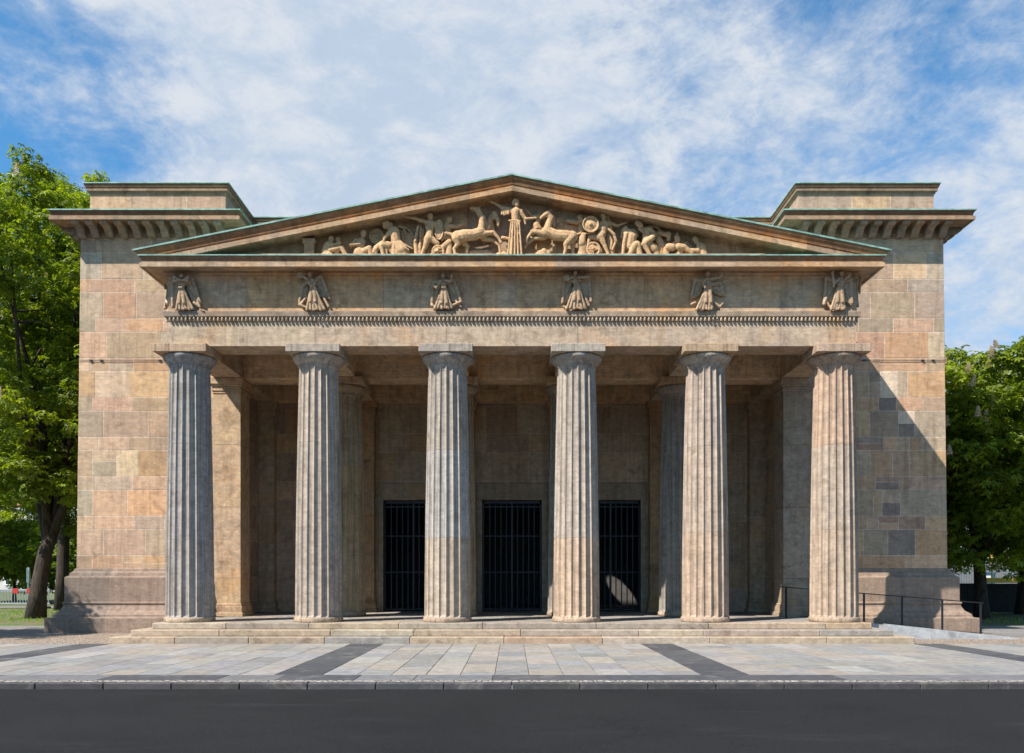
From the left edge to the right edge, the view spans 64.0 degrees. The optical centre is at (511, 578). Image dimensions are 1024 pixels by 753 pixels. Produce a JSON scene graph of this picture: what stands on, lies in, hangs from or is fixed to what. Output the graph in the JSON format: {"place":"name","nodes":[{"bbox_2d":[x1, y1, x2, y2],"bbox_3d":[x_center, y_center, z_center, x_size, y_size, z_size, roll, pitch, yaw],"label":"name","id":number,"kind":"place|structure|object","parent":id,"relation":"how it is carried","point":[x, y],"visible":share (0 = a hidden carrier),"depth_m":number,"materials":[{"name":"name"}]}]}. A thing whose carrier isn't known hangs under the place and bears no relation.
{"place":"outdoors","nodes":[
{"label":"outdoors","id":0,"kind":"place"},
{"bbox_2d":[0,606,53,607],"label":"back path","id":1,"kind":"structure","parent":0,"point":[17,606],"depth_m":45.12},
{"bbox_2d":[0,626,66,635],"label":"side path","id":2,"kind":"structure","parent":0,"point":[21,630],"depth_m":23.88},
{"bbox_2d":[0,503,76,591],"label":"town building","id":3,"kind":"structure","parent":0,"point":[3,585],"depth_m":95.80,"materials":[{"name":"white paint"}]},
{"bbox_2d":[0,689,1023,752],"bbox_3d":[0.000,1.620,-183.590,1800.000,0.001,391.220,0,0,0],"label":"road","id":4,"kind":"structure","parent":0,"point":[511,720],"depth_m":9.34,"materials":[{"name":"grey asphalt"}]},
{"bbox_2d":[0,644,1023,679],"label":"paving","id":5,"kind":"structure","parent":0,"point":[511,661],"depth_m":15.13,"materials":[{"name":"stone"}]},
{"bbox_2d":[0,592,1023,682],"bbox_3d":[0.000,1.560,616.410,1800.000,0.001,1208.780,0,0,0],"label":"ground","id":6,"kind":"structure","parent":0,"point":[25,622],"depth_m":34.02,"materials":[{"name":"green plant"}]},
{"bbox_2d":[0,437,39,557],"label":"park tree","id":7,"kind":"object","parent":6,"relation":"on","point":[14,529],"visible":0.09,"depth_m":51.33,"materials":[{"name":"green plant"}]},
{"bbox_2d":[0,588,50,608],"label":"safety barrier","id":8,"kind":"object","parent":6,"relation":"on","point":[15,590],"visible":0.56,"depth_m":42.98,"materials":[{"name":"metal"}]},
{"bbox_2d":[0,519,54,600],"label":"bush","id":9,"kind":"object","parent":6,"relation":"on","point":[6,575],"visible":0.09,"depth_m":55.51,"materials":[{"name":"green plant"}]},
{"bbox_2d":[26,567,29,599],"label":"marker post","id":10,"kind":"object","parent":6,"relation":"on","point":[27,574],"visible":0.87,"depth_m":50.23,"materials":[{"name":"white paint"}]},
{"bbox_2d":[0,515,76,594],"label":"bush","id":11,"kind":"object","parent":6,"relation":"on","point":[30,551],"visible":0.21,"depth_m":51.30,"materials":[{"name":"green plant"}]},
{"bbox_2d":[0,162,89,618],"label":"chestnut tree","id":12,"kind":"object","parent":6,"relation":"on","point":[38,468],"visible":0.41,"depth_m":30.55,"materials":[{"name":"green plant"}]},
{"bbox_2d":[0,143,110,610],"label":"chestnut tree","id":13,"kind":"object","parent":6,"relation":"on","point":[62,567],"visible":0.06,"depth_m":38.23,"materials":[{"name":"green plant"}]},
{"bbox_2d":[44,173,978,643],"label":"memorial building","id":14,"kind":"structure","parent":6,"relation":"on","point":[510,409],"depth_m":23.15,"materials":[{"name":"stone"}]},
{"bbox_2d":[0,633,1023,643],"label":"cobble strip","id":15,"kind":"object","parent":6,"relation":"on","point":[85,638],"depth_m":20.44,"materials":[{"name":"beige stone"}]},
{"bbox_2d":[872,623,1023,638],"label":"access ramp","id":16,"kind":"structure","parent":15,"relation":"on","point":[919,633],"depth_m":20.90,"materials":[{"name":"grey concrete"}]},
{"bbox_2d":[781,586,983,633],"bbox_3d":[10.210,0.870,22.600,5.580,1.333,0.080,0,0,0],"label":"handrail","id":17,"kind":"object","parent":16,"relation":"on","point":[980,617],"visible":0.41,"depth_m":22.59,"materials":[{"name":"metal"}]},
{"bbox_2d":[0,682,1023,688],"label":"kerb","id":18,"kind":"structure","parent":6,"relation":"on","point":[510,685],"depth_m":12.02,"materials":[{"name":"stone"}]},
{"bbox_2d":[0,680,1023,681],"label":"cobble border","id":19,"kind":"object","parent":6,"relation":"on","point":[511,680],"visible":1,"depth_m":12.31,"materials":[{"name":"grey stone"}]},
{"bbox_2d":[0,608,1023,624],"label":"grass","id":20,"kind":"structure","parent":6,"relation":"on","point":[37,620],"depth_m":31.84,"materials":[{"name":"green plant"}]},
{"bbox_2d":[950,559,1017,583],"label":"site container","id":21,"kind":"object","parent":6,"relation":"on","point":[966,578],"visible":0.12,"depth_m":47.75,"materials":[{"name":"metal"}]},
{"bbox_2d":[945,335,1023,618],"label":"chestnut tree","id":22,"kind":"object","parent":6,"relation":"on","point":[985,486],"visible":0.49,"depth_m":29.32,"materials":[{"name":"green plant"}]},
{"bbox_2d":[945,355,1023,613],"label":"chestnut tree","id":23,"kind":"object","parent":6,"relation":"on","point":[1019,605],"depth_m":36.25,"materials":[{"name":"green plant"}]},
{"bbox_2d":[960,583,1016,612],"bbox_3d":[25.992,0.850,37.648,20.985,1.420,0.144,0,0,0],"label":"dark fence","id":24,"kind":"object","parent":6,"relation":"on","point":[1001,598],"visible":0.17,"depth_m":37.58,"materials":[{"name":"black metal"}]},
{"bbox_2d":[0,0,1023,418],"label":"sky","id":25,"kind":"structure","parent":0,"point":[303,107],"materials":[{"name":"blue"}]},
{"bbox_2d":[986,557,1017,583],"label":"scaffold beam","id":26,"kind":"structure","parent":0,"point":[991,580],"depth_m":44.75,"materials":[{"name":"yellow paint"}]},
{"bbox_2d":[982,626,1023,636],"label":"side path","id":27,"kind":"structure","parent":0,"point":[1015,631],"depth_m":24.34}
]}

